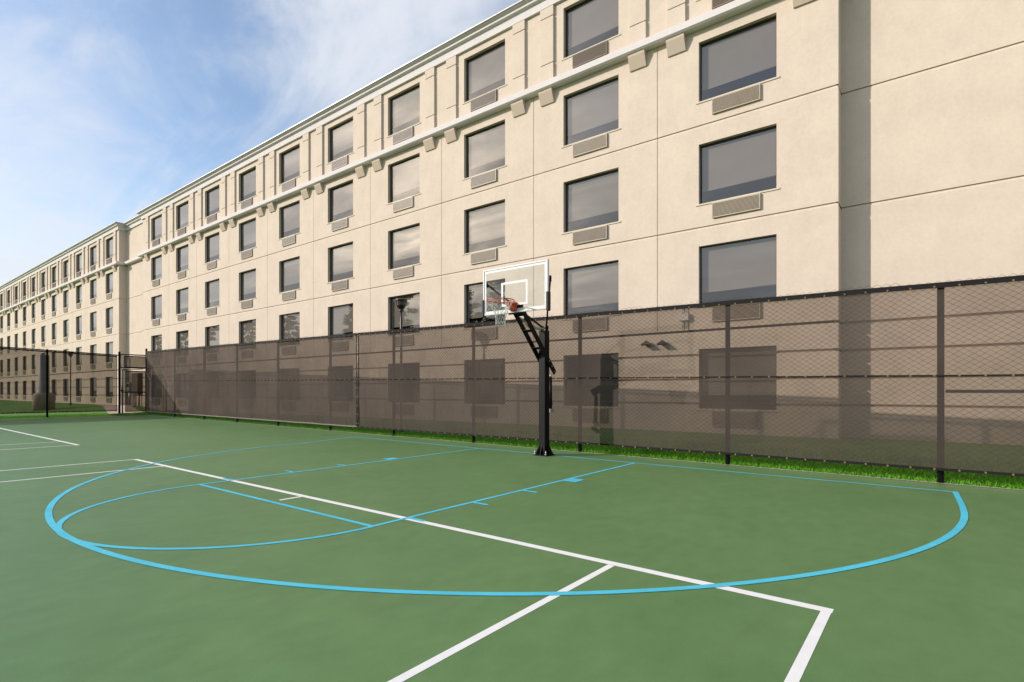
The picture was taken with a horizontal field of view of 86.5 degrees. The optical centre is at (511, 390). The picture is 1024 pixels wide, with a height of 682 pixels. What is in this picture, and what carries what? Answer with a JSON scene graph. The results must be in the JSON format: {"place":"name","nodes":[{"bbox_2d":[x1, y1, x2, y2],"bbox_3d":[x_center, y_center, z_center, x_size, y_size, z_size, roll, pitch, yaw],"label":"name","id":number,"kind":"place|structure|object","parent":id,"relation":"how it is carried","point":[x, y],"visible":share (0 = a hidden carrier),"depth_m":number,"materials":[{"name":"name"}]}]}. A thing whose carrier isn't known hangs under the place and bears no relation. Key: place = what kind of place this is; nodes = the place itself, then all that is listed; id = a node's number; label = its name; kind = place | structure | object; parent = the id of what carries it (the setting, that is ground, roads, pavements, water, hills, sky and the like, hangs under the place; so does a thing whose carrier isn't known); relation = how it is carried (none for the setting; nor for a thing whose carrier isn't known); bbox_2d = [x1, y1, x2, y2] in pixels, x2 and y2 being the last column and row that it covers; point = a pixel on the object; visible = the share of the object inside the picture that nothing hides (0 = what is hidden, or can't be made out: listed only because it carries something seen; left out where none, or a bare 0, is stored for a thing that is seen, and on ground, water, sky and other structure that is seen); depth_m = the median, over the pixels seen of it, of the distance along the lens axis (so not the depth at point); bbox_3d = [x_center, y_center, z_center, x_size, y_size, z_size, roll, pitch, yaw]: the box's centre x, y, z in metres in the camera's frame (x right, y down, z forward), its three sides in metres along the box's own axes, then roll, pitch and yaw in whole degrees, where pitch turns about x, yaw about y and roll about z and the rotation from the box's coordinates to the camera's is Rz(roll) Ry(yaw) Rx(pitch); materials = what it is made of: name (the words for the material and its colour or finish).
{"place":"outdoors","nodes":[
{"label":"outdoors","id":0,"kind":"place"},
{"bbox_2d":[0,222,187,404],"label":"hotel wing","id":1,"kind":"structure","parent":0,"point":[73,298],"depth_m":40.76,"materials":[{"name":"beige paint"}]},
{"bbox_2d":[22,331,26,346],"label":"window","id":2,"kind":"structure","parent":1,"relation":"in","point":[25,333],"depth_m":51.01,"materials":[{"name":"grey glass"}]},
{"bbox_2d":[23,307,26,321],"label":"window","id":3,"kind":"structure","parent":1,"relation":"in","point":[25,308],"depth_m":51.01,"materials":[{"name":"grey glass"}]},
{"bbox_2d":[31,329,35,344],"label":"window","id":4,"kind":"structure","parent":1,"relation":"in","point":[34,330],"depth_m":48.93,"materials":[{"name":"grey glass"}]},
{"bbox_2d":[32,303,35,318],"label":"window","id":5,"kind":"structure","parent":1,"relation":"in","point":[34,305],"depth_m":48.93,"materials":[{"name":"grey glass"}]},
{"bbox_2d":[41,326,45,342],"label":"window","id":6,"kind":"structure","parent":1,"relation":"in","point":[44,328],"depth_m":46.81,"materials":[{"name":"grey glass"}]},
{"bbox_2d":[41,299,45,315],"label":"window","id":7,"kind":"structure","parent":1,"relation":"in","point":[44,301],"depth_m":46.81,"materials":[{"name":"grey glass"}]},
{"bbox_2d":[51,267,55,284],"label":"window","id":8,"kind":"structure","parent":1,"relation":"in","point":[54,269],"depth_m":44.87,"materials":[{"name":"grey glass"}]},
{"bbox_2d":[51,323,56,340],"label":"window","id":9,"kind":"structure","parent":1,"relation":"in","point":[54,325],"depth_m":44.83,"materials":[{"name":"grey glass"}]},
{"bbox_2d":[51,295,56,312],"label":"window","id":10,"kind":"structure","parent":1,"relation":"in","point":[54,297],"depth_m":44.85,"materials":[{"name":"grey glass"}]},
{"bbox_2d":[63,320,68,337],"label":"window","id":11,"kind":"structure","parent":1,"relation":"in","point":[66,321],"depth_m":42.67,"materials":[{"name":"grey glass"}]},
{"bbox_2d":[63,290,68,308],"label":"window","id":12,"kind":"structure","parent":1,"relation":"in","point":[66,292],"depth_m":42.67,"materials":[{"name":"grey glass"}]},
{"bbox_2d":[65,260,68,277],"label":"window","id":13,"kind":"structure","parent":1,"relation":"in","point":[67,262],"depth_m":42.57,"materials":[{"name":"grey glass"}]},
{"bbox_2d":[75,285,81,304],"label":"window","id":14,"kind":"structure","parent":1,"relation":"in","point":[79,287],"depth_m":40.48,"materials":[{"name":"grey glass"}]},
{"bbox_2d":[75,253,81,273],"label":"window","id":15,"kind":"structure","parent":1,"relation":"in","point":[80,255],"depth_m":40.48,"materials":[{"name":"grey glass"}]},
{"bbox_2d":[77,316,81,334],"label":"window","id":16,"kind":"structure","parent":1,"relation":"in","point":[79,318],"depth_m":40.48,"materials":[{"name":"grey glass"}]},
{"bbox_2d":[90,279,96,299],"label":"window","id":17,"kind":"structure","parent":1,"relation":"in","point":[94,281],"depth_m":38.38,"materials":[{"name":"grey glass"}]},
{"bbox_2d":[90,246,96,266],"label":"window","id":18,"kind":"structure","parent":1,"relation":"in","point":[94,248],"depth_m":38.37,"materials":[{"name":"grey glass"}]},
{"bbox_2d":[91,312,96,331],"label":"window","id":19,"kind":"structure","parent":1,"relation":"in","point":[95,313],"depth_m":38.33,"materials":[{"name":"grey glass"}]},
{"bbox_2d":[92,345,96,352],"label":"window","id":20,"kind":"structure","parent":1,"relation":"in","point":[94,346],"depth_m":38.46,"materials":[{"name":"grey glass"}]},
{"bbox_2d":[105,307,112,328],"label":"window","id":21,"kind":"structure","parent":1,"relation":"in","point":[110,310],"depth_m":36.39,"materials":[{"name":"grey glass"}]},
{"bbox_2d":[105,273,112,294],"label":"window","id":22,"kind":"structure","parent":1,"relation":"in","point":[110,276],"depth_m":36.46,"materials":[{"name":"grey glass"}]},
{"bbox_2d":[107,342,112,353],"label":"window","id":23,"kind":"structure","parent":1,"relation":"in","point":[109,345],"depth_m":36.39,"materials":[{"name":"grey glass"}]},
{"bbox_2d":[107,237,112,258],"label":"window","id":24,"kind":"structure","parent":1,"relation":"in","point":[109,242],"depth_m":36.39,"materials":[{"name":"grey glass"}]},
{"bbox_2d":[107,405,141,413],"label":"path","id":25,"kind":"structure","parent":0,"point":[111,412],"depth_m":29.76,"materials":[{"name":"grey concrete"}]},
{"bbox_2d":[0,0,519,285],"label":"sky","id":26,"kind":"structure","parent":0,"point":[109,108],"materials":[{"name":"blue"}]},
{"bbox_2d":[0,415,1023,681],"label":"court surface","id":27,"kind":"object","parent":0,"point":[944,611],"visible":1,"depth_m":3.92,"materials":[{"name":"plastic"}]},
{"bbox_2d":[0,428,833,681],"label":"tennis court marking","id":28,"kind":"object","parent":27,"relation":"on","point":[798,667],"visible":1,"depth_m":3.27,"materials":[{"name":"white paint"}]},
{"bbox_2d":[45,437,967,595],"bbox_3d":[-1.651,1.246,7.849,12.768,0.002,7.751,0,0,38],"label":"basketball court marking","id":29,"kind":"object","parent":27,"relation":"on","point":[61,532],"visible":1,"depth_m":4.30,"materials":[{"name":"blue paint"}]},
{"bbox_2d":[482,259,555,455],"bbox_3d":[0.228,-0.514,10.029,1.499,3.524,1.478,0,0,-9],"label":"basketball hoop","id":30,"kind":"object","parent":27,"relation":"on","point":[516,309],"visible":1,"depth_m":10.29,"materials":[{"name":"black paint"}]},
{"bbox_2d":[154,415,1023,489],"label":"court edge","id":31,"kind":"object","parent":27,"relation":"on","point":[688,461],"visible":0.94,"depth_m":9.16,"materials":[{"name":"concrete"}]},
{"bbox_2d":[0,411,1023,490],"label":"lawn","id":32,"kind":"structure","parent":0,"point":[97,413],"depth_m":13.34,"materials":[{"name":"green plant"}]},
{"bbox_2d":[0,346,120,417],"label":"chain link fence","id":33,"kind":"object","parent":32,"relation":"on","point":[119,381],"visible":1,"depth_m":25.85,"materials":[{"name":"black metal"}]},
{"bbox_2d":[0,348,116,413],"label":"windscreen","id":34,"kind":"object","parent":33,"relation":"attached to","point":[6,391],"visible":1,"depth_m":25.77,"materials":[{"name":"black fabric"}]},
{"bbox_2d":[119,354,144,412],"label":"chain link gate","id":35,"kind":"structure","parent":33,"relation":"attached to","point":[134,392],"depth_m":28.24,"materials":[{"name":"black metal"}]},
{"bbox_2d":[395,298,406,432],"bbox_3d":[-3.252,-0.734,15.982,0.365,3.960,0.365,0,0,38],"label":"lamp post","id":36,"kind":"object","parent":32,"relation":"on","point":[400,304],"visible":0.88,"depth_m":15.92,"materials":[{"name":"black metal"}]},
{"bbox_2d":[145,273,1023,488],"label":"chain link fence","id":37,"kind":"object","parent":32,"relation":"on","point":[940,477],"visible":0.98,"depth_m":10.55,"materials":[{"name":"black metal"}]},
{"bbox_2d":[145,333,357,426],"bbox_3d":[-11.870,-0.497,22.293,19.125,3.148,0.062,0,0,40],"label":"windscreen","id":38,"kind":"object","parent":37,"relation":"attached to","point":[311,380],"visible":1,"depth_m":19.98,"materials":[{"name":"black fabric"}]},
{"bbox_2d":[357,275,1023,476],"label":"windscreen","id":39,"kind":"object","parent":37,"relation":"attached to","point":[928,376],"visible":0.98,"depth_m":8.88,"materials":[{"name":"black fabric"}]},
{"label":"ground","id":40,"kind":"structure","parent":0,"visible":0},
{"bbox_2d":[123,0,1023,401],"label":"hotel building","id":41,"kind":"structure","parent":40,"relation":"on","point":[615,154],"depth_m":13.66,"materials":[{"name":"beige paint"}]},
{"bbox_2d":[150,295,161,320],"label":"window","id":42,"kind":"structure","parent":41,"relation":"in","point":[157,301],"depth_m":31.91,"materials":[{"name":"grey glass"}]},
{"bbox_2d":[150,255,161,281],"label":"window","id":43,"kind":"structure","parent":41,"relation":"in","point":[157,262],"depth_m":31.91,"materials":[{"name":"grey glass"}]},
{"bbox_2d":[151,215,161,241],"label":"window","id":44,"kind":"structure","parent":41,"relation":"in","point":[157,222],"depth_m":31.91,"materials":[{"name":"grey glass"}]},
{"bbox_2d":[153,335,161,350],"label":"window","id":45,"kind":"structure","parent":41,"relation":"in","point":[157,340],"depth_m":31.91,"materials":[{"name":"grey glass"}]},
{"bbox_2d":[175,245,187,273],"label":"window","id":46,"kind":"structure","parent":41,"relation":"in","point":[183,251],"depth_m":29.68,"materials":[{"name":"grey glass"}]},
{"bbox_2d":[176,288,188,314],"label":"window","id":47,"kind":"structure","parent":41,"relation":"in","point":[182,294],"depth_m":29.66,"materials":[{"name":"grey glass"}]},
{"bbox_2d":[176,202,188,230],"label":"window","id":48,"kind":"structure","parent":41,"relation":"in","point":[182,209],"depth_m":29.66,"materials":[{"name":"grey glass"}]},
{"bbox_2d":[178,331,187,348],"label":"window","id":49,"kind":"structure","parent":41,"relation":"in","point":[183,335],"depth_m":29.66,"materials":[{"name":"grey glass"}]},
{"bbox_2d":[204,233,218,263],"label":"window","id":50,"kind":"structure","parent":41,"relation":"in","point":[212,241],"depth_m":27.43,"materials":[{"name":"grey glass"}]},
{"bbox_2d":[204,186,219,218],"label":"window","id":51,"kind":"structure","parent":41,"relation":"in","point":[212,195],"depth_m":27.43,"materials":[{"name":"grey glass"}]},
{"bbox_2d":[205,279,219,308],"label":"window","id":52,"kind":"structure","parent":41,"relation":"in","point":[213,286],"depth_m":27.43,"materials":[{"name":"grey glass"}]},
{"bbox_2d":[207,325,218,345],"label":"window","id":53,"kind":"structure","parent":41,"relation":"in","point":[212,332],"depth_m":27.43,"materials":[{"name":"grey glass"}]},
{"bbox_2d":[238,269,255,301],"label":"window","id":54,"kind":"structure","parent":41,"relation":"in","point":[248,279],"depth_m":25.22,"materials":[{"name":"grey glass"}]},
{"bbox_2d":[238,219,255,252],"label":"window","id":55,"kind":"structure","parent":41,"relation":"in","point":[248,229],"depth_m":25.22,"materials":[{"name":"grey glass"}]},
{"bbox_2d":[238,167,256,203],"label":"window","id":56,"kind":"structure","parent":41,"relation":"in","point":[248,179],"depth_m":25.22,"materials":[{"name":"grey glass"}]},
{"bbox_2d":[241,319,255,342],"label":"window","id":57,"kind":"structure","parent":41,"relation":"in","point":[248,328],"depth_m":25.22,"materials":[{"name":"grey glass"}]},
{"bbox_2d":[278,145,299,185],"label":"window","id":58,"kind":"structure","parent":41,"relation":"in","point":[291,158],"depth_m":22.95,"materials":[{"name":"grey glass"}]},
{"bbox_2d":[278,257,300,293],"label":"window","id":59,"kind":"structure","parent":41,"relation":"in","point":[291,268],"depth_m":22.95,"materials":[{"name":"grey glass"}]},
{"bbox_2d":[278,201,300,239],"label":"window","id":60,"kind":"structure","parent":41,"relation":"in","point":[291,213],"depth_m":22.95,"materials":[{"name":"grey glass"}]},
{"bbox_2d":[281,312,299,338],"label":"window","id":61,"kind":"structure","parent":41,"relation":"in","point":[291,322],"depth_m":22.95,"materials":[{"name":"grey glass"}]},
{"bbox_2d":[326,242,353,283],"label":"window","id":62,"kind":"structure","parent":41,"relation":"in","point":[341,257],"depth_m":20.77,"materials":[{"name":"grey glass"}]},
{"bbox_2d":[326,118,353,164],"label":"window","id":63,"kind":"structure","parent":41,"relation":"in","point":[341,136],"depth_m":20.77,"materials":[{"name":"grey glass"}]},
{"bbox_2d":[327,181,353,223],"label":"window","id":64,"kind":"structure","parent":41,"relation":"in","point":[341,197],"depth_m":20.77,"materials":[{"name":"grey glass"}]},
{"bbox_2d":[330,304,352,333],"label":"window","id":65,"kind":"structure","parent":41,"relation":"in","point":[341,317],"depth_m":20.77,"materials":[{"name":"grey glass"}]},
{"bbox_2d":[386,224,420,270],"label":"window","id":66,"kind":"structure","parent":41,"relation":"in","point":[405,242],"depth_m":18.53,"materials":[{"name":"grey glass"}]},
{"bbox_2d":[386,155,420,204],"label":"window","id":67,"kind":"structure","parent":41,"relation":"in","point":[404,175],"depth_m":18.53,"materials":[{"name":"grey glass"}]},
{"bbox_2d":[386,84,420,137],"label":"window","id":68,"kind":"structure","parent":41,"relation":"in","point":[405,107],"depth_m":18.53,"materials":[{"name":"grey glass"}]},
{"bbox_2d":[390,293,419,329],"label":"window","id":69,"kind":"structure","parent":41,"relation":"in","point":[411,314],"depth_m":18.46,"materials":[{"name":"grey glass"}]},
{"bbox_2d":[462,200,506,254],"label":"window","id":70,"kind":"structure","parent":41,"relation":"in","point":[484,223],"depth_m":16.32,"materials":[{"name":"grey glass"}]},
{"bbox_2d":[462,121,506,179],"bbox_3d":[-0.787,-7.143,16.213,1.729,1.376,0.184,0,0,38],"label":"window","id":71,"kind":"structure","parent":41,"relation":"in","point":[485,146],"depth_m":16.31,"materials":[{"name":"grey glass"}]},
{"bbox_2d":[462,41,506,104],"bbox_3d":[-0.787,-9.465,16.213,1.729,1.376,0.184,0,0,38],"label":"window","id":72,"kind":"structure","parent":41,"relation":"in","point":[487,68],"depth_m":16.30,"materials":[{"name":"grey glass"}]},
{"bbox_2d":[466,279,504,322],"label":"window","id":73,"kind":"structure","parent":41,"relation":"in","point":[474,292],"depth_m":16.44,"materials":[{"name":"grey glass"}]},
{"bbox_2d":[561,169,620,234],"bbox_3d":[2.045,-4.847,14.005,1.729,1.377,0.184,0,0,38],"label":"window","id":74,"kind":"structure","parent":41,"relation":"in","point":[596,195],"depth_m":14.08,"materials":[{"name":"grey glass"}]},
{"bbox_2d":[561,77,620,147],"bbox_3d":[2.045,-7.143,14.005,1.729,1.376,0.184,0,0,38],"label":"window","id":75,"kind":"structure","parent":41,"relation":"in","point":[598,105],"depth_m":14.08,"materials":[{"name":"grey glass"}]},
{"bbox_2d":[561,0,620,60],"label":"window","id":76,"kind":"structure","parent":41,"relation":"in","point":[586,20],"depth_m":14.13,"materials":[{"name":"grey glass"}]},
{"bbox_2d":[565,261,618,314],"bbox_3d":[2.081,-2.578,14.051,1.608,1.337,0.066,0,0,38],"label":"window","id":77,"kind":"structure","parent":41,"relation":"in","point":[597,284],"depth_m":14.08,"materials":[{"name":"grey glass"}]},
{"bbox_2d":[696,125,779,205],"bbox_3d":[4.877,-4.847,11.797,1.729,1.376,0.184,0,0,38],"label":"window","id":78,"kind":"structure","parent":41,"relation":"in","point":[752,156],"depth_m":11.84,"materials":[{"name":"grey glass"}]},
{"bbox_2d":[696,15,779,104],"bbox_3d":[4.877,-7.143,11.797,1.729,1.376,0.184,0,0,38],"label":"window","id":79,"kind":"structure","parent":41,"relation":"in","point":[752,49],"depth_m":11.84,"materials":[{"name":"grey glass"}]},
{"bbox_2d":[700,235,776,302],"bbox_3d":[4.913,-2.579,11.843,1.608,1.338,0.066,0,0,38],"label":"window","id":80,"kind":"structure","parent":41,"relation":"in","point":[750,263],"depth_m":11.84,"materials":[{"name":"grey glass"}]}
]}

